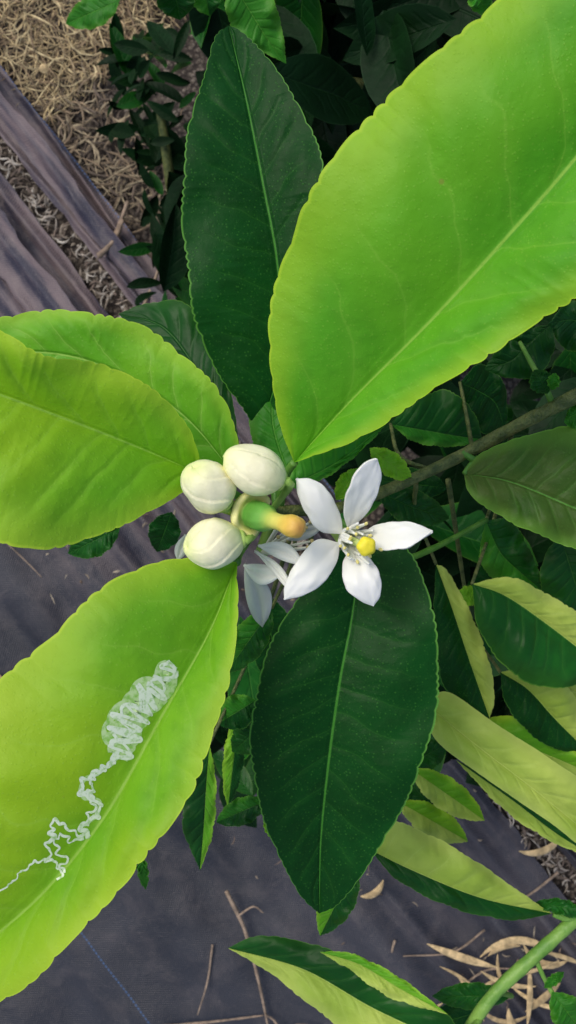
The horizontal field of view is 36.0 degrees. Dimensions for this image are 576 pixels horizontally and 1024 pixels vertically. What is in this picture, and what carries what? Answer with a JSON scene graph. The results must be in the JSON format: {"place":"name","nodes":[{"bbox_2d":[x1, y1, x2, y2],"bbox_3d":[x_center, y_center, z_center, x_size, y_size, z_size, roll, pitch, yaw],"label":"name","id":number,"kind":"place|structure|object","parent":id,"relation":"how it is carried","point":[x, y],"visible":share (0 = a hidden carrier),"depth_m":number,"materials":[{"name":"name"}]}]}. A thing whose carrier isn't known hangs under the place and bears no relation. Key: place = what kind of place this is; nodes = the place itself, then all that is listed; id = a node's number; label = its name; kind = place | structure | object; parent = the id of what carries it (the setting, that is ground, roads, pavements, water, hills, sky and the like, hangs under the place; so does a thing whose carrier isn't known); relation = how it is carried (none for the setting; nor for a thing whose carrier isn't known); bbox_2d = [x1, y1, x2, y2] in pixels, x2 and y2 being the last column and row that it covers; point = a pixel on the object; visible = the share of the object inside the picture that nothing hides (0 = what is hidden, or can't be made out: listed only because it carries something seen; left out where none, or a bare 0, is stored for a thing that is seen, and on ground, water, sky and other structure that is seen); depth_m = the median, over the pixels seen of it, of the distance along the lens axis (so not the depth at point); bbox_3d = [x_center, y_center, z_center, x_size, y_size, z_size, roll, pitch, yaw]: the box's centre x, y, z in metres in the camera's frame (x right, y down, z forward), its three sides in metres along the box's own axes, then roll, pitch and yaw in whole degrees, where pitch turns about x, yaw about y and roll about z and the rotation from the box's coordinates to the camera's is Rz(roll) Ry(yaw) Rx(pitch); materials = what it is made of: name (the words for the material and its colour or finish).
{"place":"outdoors","nodes":[
{"label":"outdoors","id":0,"kind":"place"},
{"bbox_2d":[0,0,575,903],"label":"ground","id":1,"kind":"structure","parent":0,"point":[194,52],"depth_m":0.96,"materials":[{"name":"soil"}]},
{"bbox_2d":[0,0,187,127],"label":"dry straw","id":2,"kind":"object","parent":1,"relation":"on","point":[80,49],"visible":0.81,"depth_m":0.94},
{"bbox_2d":[34,58,165,233],"bbox_3d":[-0.189,-0.381,0.949,0.100,0.015,0.201,-37,90,0],"label":"dry straw","id":3,"kind":"object","parent":1,"relation":"on","point":[93,144],"visible":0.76,"depth_m":0.95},
{"bbox_2d":[0,173,575,1023],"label":"weed fabric","id":4,"kind":"object","parent":1,"relation":"on","point":[134,951],"visible":0.33,"depth_m":0.94,"materials":[{"name":"grey fabric"}]},
{"bbox_2d":[0,209,230,523],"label":"weed fabric","id":5,"kind":"object","parent":4,"relation":"on","point":[32,284],"visible":0.23,"depth_m":0.93,"materials":[{"name":"grey fabric"}]},
{"bbox_2d":[46,509,575,1010],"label":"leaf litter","id":6,"kind":"object","parent":4,"relation":"on","point":[368,865],"visible":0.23,"depth_m":0.93,"materials":[{"name":"plant"}]},
{"bbox_2d":[0,65,575,868],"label":"weed fabric","id":7,"kind":"object","parent":1,"relation":"on","point":[102,207],"visible":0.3,"depth_m":0.94,"materials":[{"name":"grey fabric"}]},
{"bbox_2d":[0,91,252,442],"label":"weed fabric","id":8,"kind":"object","parent":7,"relation":"on","point":[42,156],"visible":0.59,"depth_m":0.93,"materials":[{"name":"grey fabric"}]},
{"bbox_2d":[0,64,575,1023],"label":"straw","id":9,"kind":"object","parent":1,"relation":"on","point":[506,942],"depth_m":0.93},
{"bbox_2d":[0,139,575,901],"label":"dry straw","id":10,"kind":"object","parent":1,"relation":"on","point":[124,307],"visible":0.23,"depth_m":0.95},
{"bbox_2d":[109,105,516,404],"bbox_3d":[0.210,-0.059,0.951,0.324,0.013,1.018,-38,90,0],"label":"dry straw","id":11,"kind":"object","parent":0,"point":[113,199],"visible":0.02,"depth_m":0.95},
{"bbox_2d":[66,0,575,1023],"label":"citrus","id":12,"kind":"object","parent":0,"point":[518,764],"depth_m":0.28,"materials":[{"name":"green plant"}]},
{"bbox_2d":[0,330,199,549],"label":"citrus leaf","id":13,"kind":"object","parent":12,"relation":"attached to","point":[89,449],"visible":1,"depth_m":0.21,"materials":[{"name":"green plant"}]},
{"bbox_2d":[0,558,238,1001],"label":"citrus leaf","id":14,"kind":"object","parent":12,"relation":"attached to","point":[112,695],"visible":1,"depth_m":0.22,"materials":[{"name":"green plant"}]},
{"bbox_2d":[0,309,238,465],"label":"citrus leaf","id":15,"kind":"object","parent":12,"relation":"attached to","point":[186,388],"visible":0.41,"depth_m":0.25,"materials":[{"name":"green plant"}]},
{"bbox_2d":[180,459,235,514],"bbox_3d":[-0.017,-0.003,0.241,0.024,0.043,0.013,42,90,0],"label":"flower bud","id":16,"kind":"object","parent":12,"relation":"attached to","point":[208,486],"visible":1,"depth_m":0.22,"materials":[{"name":"white plant"}]},
{"bbox_2d":[183,517,259,569],"bbox_3d":[-0.015,0.007,0.242,0.024,0.041,0.013,-10,90,0],"label":"flower bud","id":17,"kind":"object","parent":12,"relation":"attached to","point":[214,543],"visible":0.99,"depth_m":0.22,"materials":[{"name":"white plant"}]},
{"bbox_2d":[174,520,318,626],"bbox_3d":[-0.011,0.017,0.251,0.042,0.021,0.033,0,90,0],"label":"citrus flower","id":18,"kind":"object","parent":12,"relation":"attached to","point":[258,578],"visible":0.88,"depth_m":0.25,"materials":[{"name":"white plant"}]},
{"bbox_2d":[181,26,322,420],"bbox_3d":[-0.009,-0.084,0.262,0.043,0.020,0.120,0,90,0],"label":"citrus leaf","id":19,"kind":"object","parent":12,"relation":"attached to","point":[253,166],"visible":0.76,"depth_m":0.26,"materials":[{"name":"green plant"}]},
{"bbox_2d":[223,444,294,509],"bbox_3d":[-0.007,-0.010,0.241,0.019,0.043,0.013,44,90,0],"label":"flower bud","id":20,"kind":"object","parent":12,"relation":"attached to","point":[254,470],"visible":1,"depth_m":0.22,"materials":[{"name":"white plant"}]},
{"bbox_2d":[230,493,305,537],"bbox_3d":[-0.005,0.001,0.238,0.020,0.049,0.012,0,90,0],"label":"young citrus fruit","id":21,"kind":"object","parent":12,"relation":"attached to","point":[253,515],"visible":1,"depth_m":0.23,"materials":[{"name":"green plant"}]},
{"bbox_2d":[249,549,438,912],"bbox_3d":[0.016,0.066,0.264,0.055,0.023,0.118,0,90,0],"label":"citrus leaf","id":22,"kind":"object","parent":12,"relation":"attached to","point":[346,702],"visible":0.88,"depth_m":0.26,"materials":[{"name":"green plant"}]},
{"bbox_2d":[284,458,432,605],"bbox_3d":[0.018,0.005,0.243,0.038,0.040,0.038,0,90,0],"label":"citrus flower","id":23,"kind":"object","parent":12,"relation":"attached to","point":[313,567],"visible":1,"depth_m":0.23,"materials":[{"name":"white plant"}]},
{"bbox_2d":[95,0,575,827],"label":"citrus bush","id":24,"kind":"object","parent":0,"point":[381,48],"visible":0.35,"depth_m":0.57,"materials":[{"name":"green plant"}]}
]}

